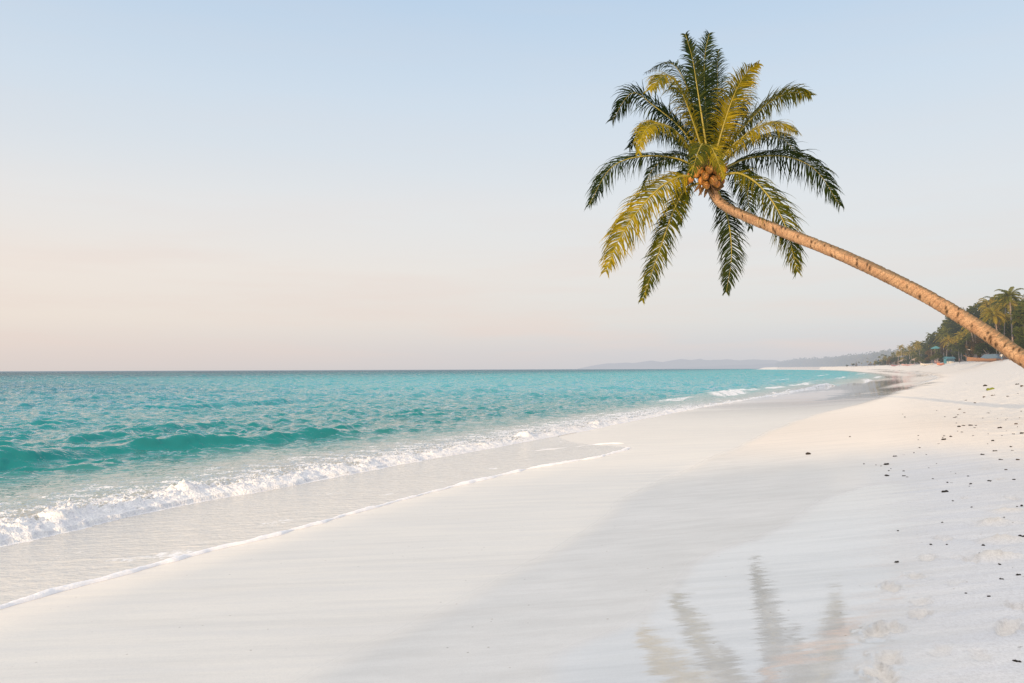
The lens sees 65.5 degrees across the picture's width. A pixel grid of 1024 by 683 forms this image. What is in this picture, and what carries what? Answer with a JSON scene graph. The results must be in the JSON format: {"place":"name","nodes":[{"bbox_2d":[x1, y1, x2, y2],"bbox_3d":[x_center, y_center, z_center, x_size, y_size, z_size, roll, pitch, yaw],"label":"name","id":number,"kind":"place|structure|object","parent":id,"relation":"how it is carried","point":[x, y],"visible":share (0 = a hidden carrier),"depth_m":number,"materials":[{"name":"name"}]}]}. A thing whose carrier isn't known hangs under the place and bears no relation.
{"place":"outdoors","nodes":[
{"label":"outdoors","id":0,"kind":"place"},
{"bbox_2d":[0,369,884,471],"bbox_3d":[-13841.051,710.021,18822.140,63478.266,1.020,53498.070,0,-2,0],"label":"sea","id":1,"kind":"structure","parent":0,"point":[50,419],"depth_m":55.76,"materials":[{"name":"teal liquid"}]},
{"bbox_2d":[0,383,834,546],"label":"breaking wave","id":2,"kind":"object","parent":1,"relation":"on","point":[35,505],"visible":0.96,"depth_m":17.93,"materials":[{"name":"white liquid"}]},
{"bbox_2d":[0,359,1023,682],"bbox_3d":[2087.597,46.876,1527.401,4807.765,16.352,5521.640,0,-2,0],"label":"sand","id":3,"kind":"structure","parent":0,"point":[744,541],"depth_m":7.26,"materials":[{"name":"white sand"}]},
{"bbox_2d":[0,432,626,604],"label":"swash water","id":4,"kind":"structure","parent":3,"relation":"on","point":[62,559],"depth_m":11.61,"materials":[{"name":"white liquid"}]},
{"bbox_2d":[0,447,630,608],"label":"foam line","id":5,"kind":"object","parent":4,"relation":"on","point":[46,592],"visible":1,"depth_m":9.40,"materials":[{"name":"white liquid"}]},
{"bbox_2d":[535,442,617,450],"bbox_3d":[1.601,2.828,21.325,3.235,0.100,0.358,1,-2,-30],"label":"foam line","id":6,"kind":"object","parent":4,"relation":"on","point":[592,444],"visible":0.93,"depth_m":21.89,"materials":[{"name":"white liquid"}]},
{"bbox_2d":[584,30,1023,368],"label":"coconut palm","id":7,"kind":"object","parent":3,"relation":"on","point":[712,148],"visible":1,"depth_m":24.81,"materials":[{"name":"green plant"}]},
{"bbox_2d":[775,349,906,366],"bbox_3d":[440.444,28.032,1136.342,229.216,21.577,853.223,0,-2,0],"label":"wood","id":8,"kind":"object","parent":3,"relation":"on","point":[845,360],"visible":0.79,"depth_m":1036.88,"materials":[{"name":"plant"}]},
{"bbox_2d":[890,357,897,362],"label":"leafy tree","id":9,"kind":"object","parent":3,"relation":"on","point":[893,359],"visible":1,"depth_m":533.56,"materials":[{"name":"green plant"}]},
{"bbox_2d":[914,357,924,362],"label":"leafy tree","id":10,"kind":"object","parent":3,"relation":"on","point":[918,359],"visible":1,"depth_m":380.98,"materials":[{"name":"green plant"}]},
{"bbox_2d":[919,331,937,350],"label":"leafy tree","id":11,"kind":"object","parent":3,"relation":"on","point":[930,340],"visible":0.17,"depth_m":395.12,"materials":[{"name":"green plant"}]},
{"bbox_2d":[925,349,942,361],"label":"leafy tree","id":12,"kind":"object","parent":3,"relation":"on","point":[929,352],"visible":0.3,"depth_m":366.10,"materials":[{"name":"green plant"}]},
{"bbox_2d":[930,352,943,362],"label":"leafy tree","id":13,"kind":"object","parent":3,"relation":"on","point":[937,356],"visible":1,"depth_m":323.66,"materials":[{"name":"green plant"}]},
{"bbox_2d":[933,333,942,342],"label":"palm tree","id":14,"kind":"object","parent":3,"relation":"on","point":[939,339],"visible":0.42,"depth_m":343.98,"materials":[{"name":"green plant"}]},
{"bbox_2d":[877,352,1002,364],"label":"undergrowth","id":15,"kind":"object","parent":3,"relation":"on","point":[956,359],"visible":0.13,"depth_m":389.41,"materials":[{"name":"green plant"}]},
{"bbox_2d":[936,327,945,362],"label":"palm tree","id":16,"kind":"object","parent":3,"relation":"on","point":[942,329],"visible":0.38,"depth_m":334.28,"materials":[{"name":"green plant"}]},
{"bbox_2d":[938,326,951,338],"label":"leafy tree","id":17,"kind":"object","parent":3,"relation":"on","point":[946,330],"visible":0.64,"depth_m":323.86,"materials":[{"name":"green plant"}]},
{"bbox_2d":[937,318,953,341],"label":"leafy tree","id":18,"kind":"object","parent":3,"relation":"on","point":[946,324],"visible":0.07,"depth_m":351.64,"materials":[{"name":"green plant"}]},
{"bbox_2d":[939,341,955,361],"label":"leafy tree","id":19,"kind":"object","parent":3,"relation":"on","point":[944,350],"visible":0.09,"depth_m":319.32,"materials":[{"name":"green plant"}]},
{"bbox_2d":[939,337,956,360],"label":"leafy tree","id":20,"kind":"object","parent":3,"relation":"on","point":[942,346],"visible":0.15,"depth_m":309.21,"materials":[{"name":"green plant"}]},
{"bbox_2d":[940,335,956,356],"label":"palm tree","id":21,"kind":"object","parent":3,"relation":"on","point":[947,339],"visible":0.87,"depth_m":303.32,"materials":[{"name":"green plant"}]},
{"bbox_2d":[943,357,955,362],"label":"beach kiosk","id":22,"kind":"object","parent":3,"relation":"on","point":[949,360],"visible":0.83,"depth_m":280.92,"materials":[{"name":"teal fabric"}]},
{"bbox_2d":[945,342,953,356],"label":"palm tree","id":23,"kind":"object","parent":3,"relation":"on","point":[949,347],"visible":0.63,"depth_m":298.88,"materials":[{"name":"green plant"}]},
{"bbox_2d":[951,336,961,353],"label":"palm tree","id":24,"kind":"object","parent":3,"relation":"on","point":[956,339],"visible":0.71,"depth_m":270.30,"materials":[{"name":"green plant"}]},
{"bbox_2d":[945,307,968,336],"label":"leafy tree","id":25,"kind":"object","parent":3,"relation":"on","point":[954,330],"visible":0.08,"depth_m":321.41,"materials":[{"name":"green plant"}]},
{"bbox_2d":[950,344,963,361],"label":"leafy tree","id":26,"kind":"object","parent":3,"relation":"on","point":[954,350],"visible":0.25,"depth_m":290.54,"materials":[{"name":"green plant"}]},
{"bbox_2d":[953,331,968,360],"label":"palm tree","id":27,"kind":"object","parent":3,"relation":"on","point":[960,333],"visible":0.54,"depth_m":278.82,"materials":[{"name":"green plant"}]},
{"bbox_2d":[956,339,972,356],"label":"leafy tree","id":28,"kind":"object","parent":3,"relation":"on","point":[962,345],"visible":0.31,"depth_m":258.73,"materials":[{"name":"green plant"}]},
{"bbox_2d":[959,333,973,361],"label":"palm tree","id":29,"kind":"object","parent":3,"relation":"on","point":[965,338],"visible":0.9,"depth_m":249.99,"materials":[{"name":"green plant"}]},
{"bbox_2d":[960,327,975,357],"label":"palm tree","id":30,"kind":"object","parent":3,"relation":"on","point":[966,330],"visible":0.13,"depth_m":230.53,"materials":[{"name":"green plant"}]},
{"bbox_2d":[965,349,981,356],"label":"leafy tree","id":31,"kind":"object","parent":3,"relation":"on","point":[970,354],"visible":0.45,"depth_m":241.79,"materials":[{"name":"green plant"}]},
{"bbox_2d":[964,334,983,355],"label":"leafy tree","id":32,"kind":"object","parent":3,"relation":"on","point":[969,342],"visible":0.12,"depth_m":249.80,"materials":[{"name":"green plant"}]},
{"bbox_2d":[970,337,989,355],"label":"leafy tree","id":33,"kind":"object","parent":3,"relation":"on","point":[973,343],"visible":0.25,"depth_m":214.56,"materials":[{"name":"green plant"}]},
{"bbox_2d":[958,300,1011,334],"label":"leafy tree","id":34,"kind":"object","parent":3,"relation":"on","point":[973,309],"visible":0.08,"depth_m":291.06,"materials":[{"name":"green plant"}]},
{"bbox_2d":[964,350,1007,361],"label":"wooden boat","id":35,"kind":"object","parent":3,"relation":"on","point":[990,357],"visible":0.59,"depth_m":179.22,"materials":[{"name":"brown wood"}]},
{"bbox_2d":[973,343,998,355],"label":"leafy tree","id":36,"kind":"object","parent":3,"relation":"on","point":[983,347],"visible":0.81,"depth_m":205.18,"materials":[{"name":"green plant"}]},
{"bbox_2d":[976,295,1000,311],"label":"palm tree","id":37,"kind":"object","parent":3,"relation":"on","point":[986,303],"visible":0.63,"depth_m":264.83,"materials":[{"name":"green plant"}]},
{"bbox_2d":[981,321,1002,355],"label":"leafy tree","id":38,"kind":"object","parent":3,"relation":"on","point":[992,325],"visible":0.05,"depth_m":224.65,"materials":[{"name":"green plant"}]},
{"bbox_2d":[978,306,1007,356],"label":"palm tree","id":39,"kind":"object","parent":3,"relation":"on","point":[990,312],"visible":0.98,"depth_m":182.25,"materials":[{"name":"green plant"}]},
{"bbox_2d":[989,308,1008,328],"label":"palm tree","id":40,"kind":"object","parent":3,"relation":"on","point":[1002,311],"visible":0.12,"depth_m":214.64,"materials":[{"name":"green plant"}]},
{"bbox_2d":[991,293,1016,357],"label":"palm tree","id":41,"kind":"object","parent":3,"relation":"on","point":[1005,311],"visible":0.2,"depth_m":205.03,"materials":[{"name":"green plant"}]},
{"bbox_2d":[997,314,1012,357],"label":"palm tree","id":42,"kind":"object","parent":3,"relation":"on","point":[1000,320],"visible":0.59,"depth_m":183.37,"materials":[{"name":"green plant"}]},
{"bbox_2d":[990,294,1023,313],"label":"palm tree","id":43,"kind":"object","parent":3,"relation":"on","point":[1012,306],"visible":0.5,"depth_m":200.37,"materials":[{"name":"green plant"}]},
{"bbox_2d":[995,313,1019,336],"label":"leafy tree","id":44,"kind":"object","parent":3,"relation":"on","point":[998,327],"visible":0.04,"depth_m":196.57,"materials":[{"name":"green plant"}]},
{"bbox_2d":[993,286,1023,340],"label":"palm tree","id":45,"kind":"object","parent":3,"relation":"on","point":[1011,293],"visible":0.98,"depth_m":178.05,"materials":[{"name":"green plant"}]},
{"bbox_2d":[999,317,1019,337],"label":"leafy tree","id":46,"kind":"object","parent":3,"relation":"on","point":[1001,330],"visible":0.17,"depth_m":188.80,"materials":[{"name":"green plant"}]},
{"bbox_2d":[1009,299,1023,331],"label":"leafy tree","id":47,"kind":"object","parent":3,"relation":"on","point":[1019,308],"visible":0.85,"depth_m":169.36,"materials":[{"name":"green plant"}]},
{"bbox_2d":[1011,326,1023,346],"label":"leafy tree","id":48,"kind":"object","parent":3,"relation":"on","point":[1019,335],"visible":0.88,"depth_m":158.55,"materials":[{"name":"green plant"}]},
{"bbox_2d":[1013,339,1023,348],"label":"leafy tree","id":49,"kind":"object","parent":3,"relation":"on","point":[1021,343],"visible":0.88,"depth_m":144.45,"materials":[{"name":"green plant"}]},
{"bbox_2d":[0,0,1023,370],"label":"sky","id":50,"kind":"structure","parent":0,"point":[186,185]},
{"bbox_2d":[579,359,781,368],"bbox_3d":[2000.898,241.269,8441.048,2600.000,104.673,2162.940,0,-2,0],"label":"hills","id":51,"kind":"structure","parent":0,"point":[680,363],"depth_m":7753.30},
{"bbox_2d":[666,363,776,368],"bbox_3d":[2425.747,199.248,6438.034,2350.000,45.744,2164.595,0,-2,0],"label":"headland","id":52,"kind":"structure","parent":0,"point":[756,366],"depth_m":5774.45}
]}

